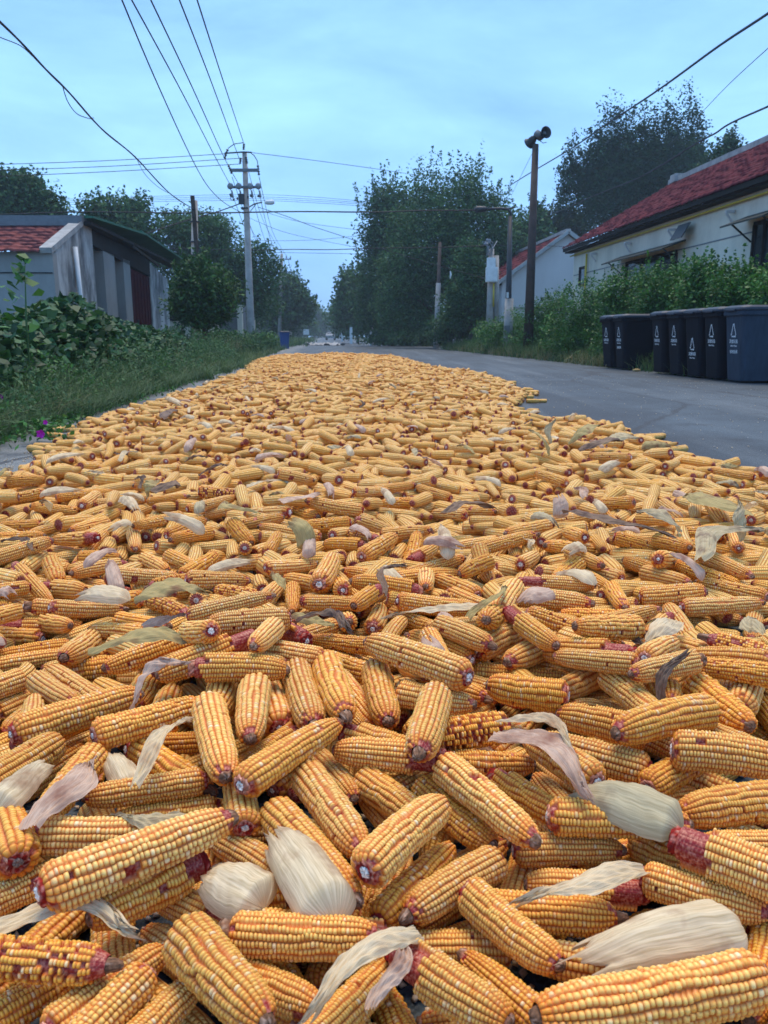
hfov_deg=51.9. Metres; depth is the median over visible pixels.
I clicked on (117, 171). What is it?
power line
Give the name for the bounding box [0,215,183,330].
tiled house
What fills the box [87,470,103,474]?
corn husk
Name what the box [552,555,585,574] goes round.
corn ear
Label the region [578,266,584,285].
window
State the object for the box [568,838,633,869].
corn ear
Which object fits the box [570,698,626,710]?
corn ear
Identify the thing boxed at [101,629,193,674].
corn ear
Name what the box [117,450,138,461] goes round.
corn husk
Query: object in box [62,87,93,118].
cable loop
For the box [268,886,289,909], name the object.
corn ear
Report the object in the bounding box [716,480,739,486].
corn husk
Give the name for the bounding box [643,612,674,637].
corn ear
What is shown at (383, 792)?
corn ear
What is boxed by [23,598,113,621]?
corn ear
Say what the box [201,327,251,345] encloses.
shrub
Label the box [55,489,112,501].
corn ear
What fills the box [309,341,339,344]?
white tarpaulin
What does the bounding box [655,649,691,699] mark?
corn husk
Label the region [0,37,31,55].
power line
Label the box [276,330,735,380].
bank grass
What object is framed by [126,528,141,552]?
corn ear
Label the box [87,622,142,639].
corn ear
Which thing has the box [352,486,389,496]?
corn ear
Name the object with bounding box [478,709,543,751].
corn ear
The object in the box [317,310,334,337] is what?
background tree
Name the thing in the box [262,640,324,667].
corn ear
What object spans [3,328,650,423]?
dry grass
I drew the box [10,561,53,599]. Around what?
corn ear
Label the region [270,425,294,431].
corn husk
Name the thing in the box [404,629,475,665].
corn ear
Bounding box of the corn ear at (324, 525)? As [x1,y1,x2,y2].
[305,516,351,532]
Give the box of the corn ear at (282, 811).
[260,796,363,909]
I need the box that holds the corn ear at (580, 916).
[493,888,628,938]
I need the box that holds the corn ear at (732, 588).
[695,577,767,601]
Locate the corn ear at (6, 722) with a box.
[0,703,46,732]
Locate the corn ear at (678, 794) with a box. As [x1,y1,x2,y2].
[669,784,695,800]
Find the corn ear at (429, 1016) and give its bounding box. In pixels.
[415,993,539,1023]
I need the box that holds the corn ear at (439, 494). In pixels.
[415,484,452,501]
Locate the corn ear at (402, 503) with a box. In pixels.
[382,497,412,509]
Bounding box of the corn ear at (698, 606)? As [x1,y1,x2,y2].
[678,596,765,616]
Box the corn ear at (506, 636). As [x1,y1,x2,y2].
[474,621,524,662]
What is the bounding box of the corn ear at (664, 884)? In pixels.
[639,861,767,925]
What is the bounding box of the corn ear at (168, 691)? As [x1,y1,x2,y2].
[152,683,182,731]
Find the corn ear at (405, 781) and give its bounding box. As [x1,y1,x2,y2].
[392,748,477,790]
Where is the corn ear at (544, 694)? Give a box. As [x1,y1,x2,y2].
[485,672,569,711]
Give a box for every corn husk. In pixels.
[0,467,12,475]
[0,536,34,551]
[0,585,16,598]
[0,636,4,644]
[0,759,54,807]
[0,897,148,941]
[18,755,97,829]
[39,486,81,497]
[39,499,52,510]
[46,452,84,463]
[74,585,130,603]
[83,548,117,567]
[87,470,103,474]
[87,626,195,655]
[103,752,136,780]
[105,558,124,588]
[108,519,131,530]
[109,811,184,828]
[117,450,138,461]
[118,495,140,511]
[120,492,143,501]
[129,657,192,709]
[130,716,193,789]
[134,577,211,603]
[135,475,145,488]
[141,613,185,627]
[143,480,159,496]
[150,480,180,493]
[159,409,176,419]
[163,512,204,534]
[165,396,182,405]
[181,414,194,418]
[184,437,198,452]
[185,455,206,461]
[194,500,204,513]
[197,422,212,428]
[197,861,277,919]
[198,463,227,475]
[207,558,254,571]
[217,501,260,514]
[218,419,235,424]
[230,433,240,437]
[246,479,288,487]
[249,448,260,451]
[251,465,274,473]
[255,452,285,461]
[263,825,355,916]
[269,491,283,495]
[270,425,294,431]
[270,571,285,589]
[278,492,321,503]
[285,434,292,441]
[287,517,315,548]
[291,612,334,627]
[295,608,352,634]
[299,925,423,1023]
[302,538,315,558]
[323,482,333,499]
[327,445,341,448]
[344,445,353,455]
[347,435,360,438]
[349,524,371,541]
[354,424,365,432]
[364,946,412,1009]
[372,398,389,403]
[376,563,406,595]
[376,565,402,577]
[380,487,395,504]
[380,602,477,619]
[411,448,418,455]
[421,634,444,680]
[422,456,442,466]
[423,535,465,549]
[437,524,454,559]
[437,612,452,617]
[441,500,496,513]
[457,443,475,453]
[465,585,507,620]
[474,476,500,486]
[486,728,594,803]
[488,437,504,440]
[495,712,578,758]
[498,427,514,433]
[509,860,650,908]
[516,586,555,603]
[523,538,534,548]
[528,429,549,454]
[530,512,559,527]
[544,418,555,443]
[553,493,568,518]
[554,569,596,586]
[555,899,747,975]
[561,541,586,554]
[562,509,677,539]
[568,413,577,420]
[568,424,600,443]
[568,780,683,841]
[574,486,588,498]
[578,437,623,450]
[592,499,607,513]
[598,459,620,472]
[603,432,639,444]
[609,526,639,532]
[632,636,643,644]
[636,508,681,532]
[641,441,672,449]
[645,617,683,642]
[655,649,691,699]
[658,506,683,516]
[670,552,704,580]
[672,490,685,496]
[683,492,753,515]
[694,525,763,560]
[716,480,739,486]
[721,463,737,468]
[732,500,746,541]
[739,616,765,634]
[744,501,757,509]
[753,490,767,493]
[754,466,767,476]
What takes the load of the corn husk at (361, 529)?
on the corn heap
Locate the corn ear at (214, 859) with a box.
[192,848,224,889]
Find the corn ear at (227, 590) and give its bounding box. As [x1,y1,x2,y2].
[210,584,258,596]
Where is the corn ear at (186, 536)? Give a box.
[168,525,214,544]
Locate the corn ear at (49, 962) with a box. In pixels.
[0,933,123,986]
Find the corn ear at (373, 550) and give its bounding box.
[356,532,397,561]
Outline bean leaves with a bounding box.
[0,291,201,404]
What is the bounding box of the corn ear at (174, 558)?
[162,548,193,569]
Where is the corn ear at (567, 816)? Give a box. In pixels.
[545,796,694,841]
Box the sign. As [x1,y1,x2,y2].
[303,329,308,338]
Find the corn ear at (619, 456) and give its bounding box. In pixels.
[588,452,632,461]
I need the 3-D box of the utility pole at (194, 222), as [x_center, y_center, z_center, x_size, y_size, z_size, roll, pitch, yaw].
[-6.240,-7.582,25.941,0.564,5.261,0.357,2,13,9]
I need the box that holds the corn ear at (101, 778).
[86,733,110,783]
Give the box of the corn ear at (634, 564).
[621,556,652,572]
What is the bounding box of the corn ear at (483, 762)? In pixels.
[447,749,536,776]
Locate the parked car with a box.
[325,332,335,339]
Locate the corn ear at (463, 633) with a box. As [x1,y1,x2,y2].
[432,615,497,652]
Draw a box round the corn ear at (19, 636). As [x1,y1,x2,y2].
[0,626,46,645]
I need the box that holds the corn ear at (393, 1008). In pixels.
[354,966,416,1023]
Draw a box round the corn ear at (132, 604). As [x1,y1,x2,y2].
[121,590,144,608]
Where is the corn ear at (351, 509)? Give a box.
[304,497,363,516]
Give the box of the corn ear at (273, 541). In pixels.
[261,531,282,555]
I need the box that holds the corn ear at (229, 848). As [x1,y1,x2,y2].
[210,835,271,872]
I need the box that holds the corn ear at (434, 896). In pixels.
[397,845,507,925]
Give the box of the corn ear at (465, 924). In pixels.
[446,920,475,930]
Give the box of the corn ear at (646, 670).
[627,649,706,682]
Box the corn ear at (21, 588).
[0,581,31,597]
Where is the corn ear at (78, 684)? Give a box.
[44,663,101,695]
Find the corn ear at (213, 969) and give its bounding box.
[161,911,276,1023]
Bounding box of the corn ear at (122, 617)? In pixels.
[112,611,172,628]
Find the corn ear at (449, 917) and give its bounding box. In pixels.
[402,881,502,929]
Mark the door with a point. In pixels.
(140, 285)
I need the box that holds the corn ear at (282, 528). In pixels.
[257,523,321,540]
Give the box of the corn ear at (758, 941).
[741,902,767,1023]
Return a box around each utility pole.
[190,196,199,339]
[223,142,274,336]
[277,254,291,336]
[433,242,441,348]
[484,238,498,329]
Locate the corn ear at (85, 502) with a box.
[76,490,101,510]
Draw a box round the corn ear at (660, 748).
[644,737,672,758]
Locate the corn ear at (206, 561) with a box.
[178,551,219,573]
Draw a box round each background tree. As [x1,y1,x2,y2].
[0,162,77,251]
[72,185,181,274]
[150,200,291,333]
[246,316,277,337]
[255,260,324,336]
[289,318,324,337]
[310,304,329,338]
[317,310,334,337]
[486,193,557,256]
[539,194,592,236]
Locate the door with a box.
[130,269,151,324]
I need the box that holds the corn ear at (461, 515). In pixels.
[431,508,468,521]
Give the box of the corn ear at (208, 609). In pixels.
[185,591,275,620]
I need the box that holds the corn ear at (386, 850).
[350,793,451,888]
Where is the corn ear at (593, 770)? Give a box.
[522,743,605,789]
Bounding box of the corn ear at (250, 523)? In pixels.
[242,513,284,529]
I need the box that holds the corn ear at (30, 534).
[0,530,46,537]
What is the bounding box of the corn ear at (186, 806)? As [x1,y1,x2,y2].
[109,794,221,816]
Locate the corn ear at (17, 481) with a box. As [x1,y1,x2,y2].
[5,474,45,487]
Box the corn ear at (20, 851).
[0,805,41,879]
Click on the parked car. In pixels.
(328, 334)
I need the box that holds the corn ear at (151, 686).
[131,669,164,707]
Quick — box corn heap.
[0,351,767,1023]
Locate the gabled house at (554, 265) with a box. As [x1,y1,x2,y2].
[453,229,583,339]
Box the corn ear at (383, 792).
[352,766,417,816]
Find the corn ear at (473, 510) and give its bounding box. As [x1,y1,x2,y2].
[461,505,496,515]
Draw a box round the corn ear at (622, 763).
[548,731,652,782]
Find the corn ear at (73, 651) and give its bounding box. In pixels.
[56,629,101,665]
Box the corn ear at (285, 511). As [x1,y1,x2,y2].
[243,505,291,519]
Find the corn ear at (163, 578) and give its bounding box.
[144,573,185,588]
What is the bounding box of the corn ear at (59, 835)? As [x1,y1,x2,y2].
[34,815,139,857]
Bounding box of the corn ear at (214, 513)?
[199,508,233,518]
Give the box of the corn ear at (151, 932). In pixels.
[139,922,213,1014]
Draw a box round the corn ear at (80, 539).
[53,531,100,546]
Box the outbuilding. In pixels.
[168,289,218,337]
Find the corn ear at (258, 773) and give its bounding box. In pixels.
[232,717,343,797]
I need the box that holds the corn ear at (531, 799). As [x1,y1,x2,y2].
[486,767,553,824]
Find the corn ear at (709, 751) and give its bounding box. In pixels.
[669,729,767,779]
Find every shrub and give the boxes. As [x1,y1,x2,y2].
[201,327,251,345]
[256,329,279,345]
[365,327,443,345]
[424,304,483,347]
[470,305,539,353]
[506,287,575,345]
[535,269,610,349]
[583,256,660,351]
[623,249,692,313]
[656,246,737,310]
[696,243,767,307]
[740,262,767,304]
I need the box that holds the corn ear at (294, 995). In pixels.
[247,958,318,1021]
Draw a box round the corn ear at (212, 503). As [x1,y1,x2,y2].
[185,494,236,512]
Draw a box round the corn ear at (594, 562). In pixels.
[564,549,605,570]
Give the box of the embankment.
[534,358,767,382]
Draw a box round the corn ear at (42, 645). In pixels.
[0,638,68,655]
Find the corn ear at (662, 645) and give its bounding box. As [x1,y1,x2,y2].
[635,635,680,659]
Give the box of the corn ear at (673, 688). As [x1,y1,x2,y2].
[633,639,682,697]
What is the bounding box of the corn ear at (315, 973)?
[304,880,369,989]
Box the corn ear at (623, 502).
[599,496,635,509]
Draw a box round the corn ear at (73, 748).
[25,741,83,803]
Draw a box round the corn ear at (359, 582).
[348,573,422,594]
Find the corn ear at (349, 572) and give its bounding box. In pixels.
[341,566,367,578]
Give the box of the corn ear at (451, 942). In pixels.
[416,927,512,967]
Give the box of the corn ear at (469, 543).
[439,535,496,549]
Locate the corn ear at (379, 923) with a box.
[262,907,387,929]
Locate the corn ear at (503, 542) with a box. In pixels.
[475,530,540,553]
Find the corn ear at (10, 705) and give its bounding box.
[0,689,30,726]
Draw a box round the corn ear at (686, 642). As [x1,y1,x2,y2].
[645,632,709,650]
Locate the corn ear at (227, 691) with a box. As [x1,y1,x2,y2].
[205,681,239,715]
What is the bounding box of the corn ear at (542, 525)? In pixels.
[503,519,552,534]
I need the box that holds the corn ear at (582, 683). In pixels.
[557,669,599,701]
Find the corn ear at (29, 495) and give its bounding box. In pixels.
[3,488,44,505]
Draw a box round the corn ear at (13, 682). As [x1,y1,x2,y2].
[0,668,26,699]
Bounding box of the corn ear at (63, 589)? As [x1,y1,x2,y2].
[43,579,87,599]
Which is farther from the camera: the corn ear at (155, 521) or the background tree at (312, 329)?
the background tree at (312, 329)
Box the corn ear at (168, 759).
[127,736,218,796]
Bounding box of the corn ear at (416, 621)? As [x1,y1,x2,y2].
[387,605,431,629]
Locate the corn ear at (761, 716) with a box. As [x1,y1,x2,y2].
[755,696,767,732]
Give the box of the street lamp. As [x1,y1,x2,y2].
[474,206,512,346]
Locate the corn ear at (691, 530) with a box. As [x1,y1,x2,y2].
[661,524,723,540]
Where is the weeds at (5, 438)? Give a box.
[0,340,240,449]
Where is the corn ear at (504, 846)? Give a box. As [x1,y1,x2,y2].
[455,836,511,859]
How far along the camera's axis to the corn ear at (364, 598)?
1.67 m
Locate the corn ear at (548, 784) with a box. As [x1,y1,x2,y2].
[530,772,568,796]
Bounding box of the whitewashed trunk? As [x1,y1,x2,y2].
[350,327,352,343]
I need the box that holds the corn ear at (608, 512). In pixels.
[599,509,625,530]
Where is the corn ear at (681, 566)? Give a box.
[673,559,740,582]
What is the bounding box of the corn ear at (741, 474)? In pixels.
[707,467,755,480]
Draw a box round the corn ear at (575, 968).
[543,939,605,981]
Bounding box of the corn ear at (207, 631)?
[178,619,220,643]
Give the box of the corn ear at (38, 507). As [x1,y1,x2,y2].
[29,502,79,515]
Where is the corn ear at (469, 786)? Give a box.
[432,752,541,849]
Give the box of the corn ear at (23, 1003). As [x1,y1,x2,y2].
[0,982,75,1023]
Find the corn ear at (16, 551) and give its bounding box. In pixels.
[0,536,53,564]
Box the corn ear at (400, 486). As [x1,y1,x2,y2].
[373,481,416,492]
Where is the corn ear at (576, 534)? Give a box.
[562,526,589,543]
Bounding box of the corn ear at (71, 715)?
[8,685,144,745]
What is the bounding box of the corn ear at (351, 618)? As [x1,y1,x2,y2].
[338,610,357,632]
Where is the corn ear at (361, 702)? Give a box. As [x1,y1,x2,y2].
[344,669,377,726]
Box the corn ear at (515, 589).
[488,578,524,621]
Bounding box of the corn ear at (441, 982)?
[384,938,514,1023]
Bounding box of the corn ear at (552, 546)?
[542,539,595,554]
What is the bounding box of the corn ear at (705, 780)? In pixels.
[660,759,767,828]
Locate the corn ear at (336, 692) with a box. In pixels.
[312,651,356,723]
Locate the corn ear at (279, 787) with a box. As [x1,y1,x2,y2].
[265,769,295,797]
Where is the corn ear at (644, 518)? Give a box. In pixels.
[635,512,674,525]
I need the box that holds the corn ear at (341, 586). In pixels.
[332,577,351,595]
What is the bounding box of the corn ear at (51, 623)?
[36,613,73,633]
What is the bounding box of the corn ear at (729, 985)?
[528,947,767,1023]
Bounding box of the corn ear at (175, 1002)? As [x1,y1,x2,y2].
[126,979,197,1023]
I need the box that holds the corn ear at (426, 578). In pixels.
[418,567,434,591]
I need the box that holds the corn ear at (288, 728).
[238,722,298,763]
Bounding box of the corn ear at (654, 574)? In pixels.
[638,565,692,584]
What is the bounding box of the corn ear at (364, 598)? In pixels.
[349,584,383,611]
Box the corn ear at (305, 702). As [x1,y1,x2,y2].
[282,657,325,728]
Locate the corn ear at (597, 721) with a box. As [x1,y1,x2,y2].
[554,702,648,750]
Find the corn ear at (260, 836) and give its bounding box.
[254,830,267,844]
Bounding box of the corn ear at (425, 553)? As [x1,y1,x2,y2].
[406,545,438,562]
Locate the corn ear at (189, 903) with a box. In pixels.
[156,888,220,924]
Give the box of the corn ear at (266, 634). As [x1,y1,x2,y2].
[247,616,284,653]
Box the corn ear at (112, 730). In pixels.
[89,695,196,749]
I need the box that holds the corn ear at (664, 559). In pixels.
[650,550,677,568]
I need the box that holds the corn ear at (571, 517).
[552,512,593,522]
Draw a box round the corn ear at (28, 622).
[0,616,82,638]
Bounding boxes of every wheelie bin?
[279,331,289,348]
[600,315,616,366]
[612,314,653,367]
[650,311,669,372]
[666,309,687,374]
[683,308,706,376]
[702,306,727,378]
[723,305,767,380]
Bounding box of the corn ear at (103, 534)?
[71,530,108,563]
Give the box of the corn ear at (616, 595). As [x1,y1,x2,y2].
[603,581,629,609]
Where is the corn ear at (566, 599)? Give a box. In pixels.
[517,587,594,610]
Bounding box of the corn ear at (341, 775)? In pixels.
[304,748,359,805]
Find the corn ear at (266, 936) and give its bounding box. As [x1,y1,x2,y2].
[218,910,379,962]
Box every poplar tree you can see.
[552,76,712,239]
[688,121,750,168]
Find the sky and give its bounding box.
[0,0,767,336]
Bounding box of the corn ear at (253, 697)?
[235,672,271,745]
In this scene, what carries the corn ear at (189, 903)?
on the road
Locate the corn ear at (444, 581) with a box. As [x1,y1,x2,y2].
[435,573,481,596]
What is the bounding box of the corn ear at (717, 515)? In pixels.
[704,505,730,522]
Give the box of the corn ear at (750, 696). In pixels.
[729,682,764,715]
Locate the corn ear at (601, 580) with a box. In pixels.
[585,568,607,588]
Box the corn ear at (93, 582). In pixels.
[84,579,131,590]
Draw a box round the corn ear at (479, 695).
[418,681,493,706]
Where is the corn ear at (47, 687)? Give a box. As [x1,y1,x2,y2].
[25,670,78,704]
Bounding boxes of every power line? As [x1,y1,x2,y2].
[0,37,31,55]
[0,154,218,164]
[0,158,239,170]
[0,164,236,176]
[0,207,515,214]
[70,198,368,204]
[70,200,355,205]
[75,197,356,202]
[81,194,365,201]
[121,0,243,213]
[131,0,229,183]
[146,203,240,233]
[150,0,238,183]
[168,245,488,249]
[179,0,239,159]
[196,0,243,142]
[250,218,352,246]
[252,152,425,176]
[258,207,360,242]
[259,177,285,254]
[269,213,365,230]
[276,252,345,253]
[286,236,352,240]
[383,249,484,278]
[493,245,564,246]
[511,12,767,184]
[537,106,767,220]
[677,48,767,136]
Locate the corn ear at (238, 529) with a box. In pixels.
[225,517,255,546]
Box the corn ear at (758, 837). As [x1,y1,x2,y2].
[704,829,767,847]
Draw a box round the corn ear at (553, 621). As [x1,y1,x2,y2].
[525,606,624,643]
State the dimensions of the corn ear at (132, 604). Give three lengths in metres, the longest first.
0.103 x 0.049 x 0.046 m
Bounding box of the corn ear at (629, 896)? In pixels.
[523,867,649,911]
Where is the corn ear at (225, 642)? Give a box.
[154,629,254,683]
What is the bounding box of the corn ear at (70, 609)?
[47,599,128,618]
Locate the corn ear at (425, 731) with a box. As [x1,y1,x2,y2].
[405,681,452,762]
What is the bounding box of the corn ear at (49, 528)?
[29,522,58,533]
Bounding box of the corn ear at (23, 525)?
[0,518,39,530]
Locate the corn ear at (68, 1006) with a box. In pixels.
[40,942,165,1023]
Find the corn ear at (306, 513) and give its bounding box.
[292,506,321,519]
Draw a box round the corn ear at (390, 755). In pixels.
[331,736,453,775]
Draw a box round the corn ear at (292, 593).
[285,581,300,614]
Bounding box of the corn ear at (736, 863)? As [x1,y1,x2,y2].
[667,825,767,902]
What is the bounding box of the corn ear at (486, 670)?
[473,662,568,678]
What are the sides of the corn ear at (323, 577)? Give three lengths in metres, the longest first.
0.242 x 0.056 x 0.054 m
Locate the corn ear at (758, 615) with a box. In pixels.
[742,610,763,637]
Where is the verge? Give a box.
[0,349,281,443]
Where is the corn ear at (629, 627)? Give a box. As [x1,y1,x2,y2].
[571,614,645,640]
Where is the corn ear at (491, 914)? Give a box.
[458,876,565,976]
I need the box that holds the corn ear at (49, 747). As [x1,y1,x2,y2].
[0,731,65,781]
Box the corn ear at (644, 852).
[627,838,685,871]
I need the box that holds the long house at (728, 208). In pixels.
[562,135,767,312]
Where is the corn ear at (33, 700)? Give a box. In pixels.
[21,693,44,712]
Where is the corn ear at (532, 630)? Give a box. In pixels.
[502,604,560,651]
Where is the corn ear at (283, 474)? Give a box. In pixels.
[277,468,314,483]
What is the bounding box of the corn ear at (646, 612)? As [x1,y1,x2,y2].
[599,605,661,621]
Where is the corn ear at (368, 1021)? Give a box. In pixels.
[335,984,376,1023]
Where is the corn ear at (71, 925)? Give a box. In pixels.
[0,910,88,993]
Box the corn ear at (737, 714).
[682,672,757,733]
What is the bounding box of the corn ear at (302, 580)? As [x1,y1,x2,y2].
[281,572,331,592]
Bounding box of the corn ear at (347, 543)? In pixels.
[323,537,367,550]
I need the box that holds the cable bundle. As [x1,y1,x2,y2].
[0,21,193,208]
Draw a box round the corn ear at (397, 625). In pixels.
[381,615,407,635]
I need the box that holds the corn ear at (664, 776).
[638,757,702,795]
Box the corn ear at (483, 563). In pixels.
[457,553,494,578]
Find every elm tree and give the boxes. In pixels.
[340,158,445,345]
[367,140,527,346]
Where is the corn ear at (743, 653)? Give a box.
[692,646,767,661]
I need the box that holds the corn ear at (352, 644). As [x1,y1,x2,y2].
[312,633,369,655]
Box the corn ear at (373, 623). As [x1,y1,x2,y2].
[364,602,387,634]
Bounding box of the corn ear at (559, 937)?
[537,865,568,939]
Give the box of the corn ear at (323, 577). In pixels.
[309,552,340,593]
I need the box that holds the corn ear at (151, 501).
[146,493,190,505]
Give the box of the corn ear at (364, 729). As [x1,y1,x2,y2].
[338,722,405,740]
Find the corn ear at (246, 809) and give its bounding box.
[222,783,260,837]
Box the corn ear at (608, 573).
[592,567,625,580]
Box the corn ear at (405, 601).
[395,592,477,616]
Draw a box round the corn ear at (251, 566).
[235,553,280,570]
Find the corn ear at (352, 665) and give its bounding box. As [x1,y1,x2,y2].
[325,649,394,684]
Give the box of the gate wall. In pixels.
[219,304,254,336]
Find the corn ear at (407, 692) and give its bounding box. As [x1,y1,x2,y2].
[395,679,476,714]
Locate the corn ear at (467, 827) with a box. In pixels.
[411,775,498,850]
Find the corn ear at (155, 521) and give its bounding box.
[131,511,183,529]
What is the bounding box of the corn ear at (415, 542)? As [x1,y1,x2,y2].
[403,530,422,559]
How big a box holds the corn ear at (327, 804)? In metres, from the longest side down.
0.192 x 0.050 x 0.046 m
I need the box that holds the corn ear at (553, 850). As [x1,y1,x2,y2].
[511,832,627,867]
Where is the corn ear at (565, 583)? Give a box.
[518,575,595,591]
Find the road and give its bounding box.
[0,337,767,1023]
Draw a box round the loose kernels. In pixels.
[1,375,767,1015]
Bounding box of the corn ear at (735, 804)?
[679,779,767,829]
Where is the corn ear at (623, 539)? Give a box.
[612,531,668,550]
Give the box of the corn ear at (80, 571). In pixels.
[68,557,127,578]
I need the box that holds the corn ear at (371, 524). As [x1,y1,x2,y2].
[354,514,391,532]
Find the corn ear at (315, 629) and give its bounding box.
[302,618,339,634]
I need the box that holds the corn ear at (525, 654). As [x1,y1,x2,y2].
[501,629,556,670]
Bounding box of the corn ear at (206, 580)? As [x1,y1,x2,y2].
[184,570,250,589]
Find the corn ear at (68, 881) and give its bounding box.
[33,807,238,913]
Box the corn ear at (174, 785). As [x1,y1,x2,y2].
[81,767,208,808]
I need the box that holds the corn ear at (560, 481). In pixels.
[534,470,568,488]
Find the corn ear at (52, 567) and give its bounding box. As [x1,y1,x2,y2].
[41,555,65,581]
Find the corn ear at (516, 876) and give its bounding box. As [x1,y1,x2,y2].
[500,818,548,890]
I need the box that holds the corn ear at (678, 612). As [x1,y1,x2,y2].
[662,602,694,633]
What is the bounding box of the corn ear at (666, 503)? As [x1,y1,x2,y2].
[656,498,688,517]
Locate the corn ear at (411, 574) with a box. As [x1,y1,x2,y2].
[398,567,458,583]
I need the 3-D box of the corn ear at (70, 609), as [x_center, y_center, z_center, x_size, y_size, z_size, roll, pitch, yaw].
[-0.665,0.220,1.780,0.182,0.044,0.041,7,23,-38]
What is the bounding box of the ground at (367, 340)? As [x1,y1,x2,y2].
[273,337,441,346]
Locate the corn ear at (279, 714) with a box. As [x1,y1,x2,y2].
[264,680,295,736]
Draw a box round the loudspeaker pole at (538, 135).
[523,126,550,347]
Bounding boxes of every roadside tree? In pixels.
[321,301,355,340]
[322,249,376,342]
[432,230,500,338]
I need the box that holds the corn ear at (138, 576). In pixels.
[119,566,177,584]
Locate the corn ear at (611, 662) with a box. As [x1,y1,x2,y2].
[552,648,639,675]
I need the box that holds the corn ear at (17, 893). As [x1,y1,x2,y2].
[0,857,56,916]
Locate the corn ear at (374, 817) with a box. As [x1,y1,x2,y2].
[359,799,387,827]
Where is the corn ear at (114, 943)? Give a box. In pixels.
[90,922,135,957]
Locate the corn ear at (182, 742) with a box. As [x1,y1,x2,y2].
[123,731,199,757]
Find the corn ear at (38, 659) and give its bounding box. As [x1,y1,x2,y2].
[0,648,58,671]
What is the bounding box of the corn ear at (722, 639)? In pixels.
[697,632,767,649]
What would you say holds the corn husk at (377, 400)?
on the corn heap
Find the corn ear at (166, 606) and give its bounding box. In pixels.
[144,597,187,615]
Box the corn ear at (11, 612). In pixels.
[0,603,23,624]
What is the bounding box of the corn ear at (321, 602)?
[302,594,372,610]
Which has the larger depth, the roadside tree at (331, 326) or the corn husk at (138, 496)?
the roadside tree at (331, 326)
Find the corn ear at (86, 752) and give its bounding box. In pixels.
[40,742,107,815]
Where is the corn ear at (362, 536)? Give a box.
[347,529,378,541]
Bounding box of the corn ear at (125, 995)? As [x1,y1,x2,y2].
[69,962,157,1023]
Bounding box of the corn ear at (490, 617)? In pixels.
[476,603,504,630]
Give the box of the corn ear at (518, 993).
[456,948,538,1023]
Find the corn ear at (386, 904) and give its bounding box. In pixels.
[369,840,456,927]
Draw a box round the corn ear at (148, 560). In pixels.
[136,552,170,570]
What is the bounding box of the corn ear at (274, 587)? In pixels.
[262,581,283,604]
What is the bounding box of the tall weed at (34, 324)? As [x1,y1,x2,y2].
[0,253,70,370]
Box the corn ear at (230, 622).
[209,606,291,635]
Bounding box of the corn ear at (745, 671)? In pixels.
[694,657,767,687]
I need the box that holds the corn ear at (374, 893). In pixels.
[365,856,412,917]
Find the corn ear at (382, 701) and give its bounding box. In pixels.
[361,658,400,729]
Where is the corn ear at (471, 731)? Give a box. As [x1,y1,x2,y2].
[440,710,511,750]
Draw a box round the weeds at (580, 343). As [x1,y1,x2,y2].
[464,313,652,368]
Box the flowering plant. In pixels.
[11,414,74,441]
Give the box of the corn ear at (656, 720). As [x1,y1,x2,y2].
[610,692,720,745]
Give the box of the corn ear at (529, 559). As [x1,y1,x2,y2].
[514,550,539,571]
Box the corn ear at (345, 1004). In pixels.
[301,956,393,1023]
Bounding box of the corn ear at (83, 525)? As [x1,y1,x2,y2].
[68,516,110,532]
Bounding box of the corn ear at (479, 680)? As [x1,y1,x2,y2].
[472,674,523,709]
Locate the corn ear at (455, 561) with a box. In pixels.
[405,555,466,569]
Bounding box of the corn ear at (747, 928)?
[742,924,750,939]
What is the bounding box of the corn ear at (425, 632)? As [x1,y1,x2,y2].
[419,626,449,651]
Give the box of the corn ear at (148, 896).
[85,851,210,931]
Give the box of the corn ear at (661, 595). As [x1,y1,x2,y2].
[639,582,708,606]
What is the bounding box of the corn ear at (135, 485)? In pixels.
[132,481,163,492]
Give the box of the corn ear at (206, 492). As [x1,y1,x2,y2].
[198,486,248,500]
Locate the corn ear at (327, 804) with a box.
[291,760,368,858]
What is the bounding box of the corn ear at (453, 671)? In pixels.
[362,632,473,690]
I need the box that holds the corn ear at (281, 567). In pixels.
[263,559,317,575]
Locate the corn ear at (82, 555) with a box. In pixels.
[77,550,120,561]
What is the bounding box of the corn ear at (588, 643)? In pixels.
[542,637,636,667]
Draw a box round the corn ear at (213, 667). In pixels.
[188,652,289,682]
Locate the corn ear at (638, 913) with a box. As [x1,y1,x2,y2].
[629,909,653,918]
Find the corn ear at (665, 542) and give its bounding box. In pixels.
[651,532,692,552]
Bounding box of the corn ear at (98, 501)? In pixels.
[93,496,147,506]
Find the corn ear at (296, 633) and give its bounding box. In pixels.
[255,607,312,644]
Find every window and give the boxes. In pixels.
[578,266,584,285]
[624,250,677,289]
[750,219,767,272]
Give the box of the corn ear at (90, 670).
[42,655,116,682]
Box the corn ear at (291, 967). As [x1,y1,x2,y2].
[264,961,303,1023]
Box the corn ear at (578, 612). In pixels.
[558,607,646,623]
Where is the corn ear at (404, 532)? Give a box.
[379,525,432,540]
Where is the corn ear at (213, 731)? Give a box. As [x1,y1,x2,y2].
[191,691,238,786]
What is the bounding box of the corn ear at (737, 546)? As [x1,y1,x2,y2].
[728,532,745,553]
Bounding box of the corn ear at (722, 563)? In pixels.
[697,552,754,579]
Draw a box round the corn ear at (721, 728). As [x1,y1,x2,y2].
[710,723,753,737]
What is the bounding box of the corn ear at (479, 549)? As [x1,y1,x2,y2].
[471,542,495,582]
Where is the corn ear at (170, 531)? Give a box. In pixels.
[163,516,207,538]
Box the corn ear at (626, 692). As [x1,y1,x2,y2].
[597,672,658,709]
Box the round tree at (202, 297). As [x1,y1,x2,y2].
[157,246,255,338]
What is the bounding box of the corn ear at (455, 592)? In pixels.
[446,586,484,611]

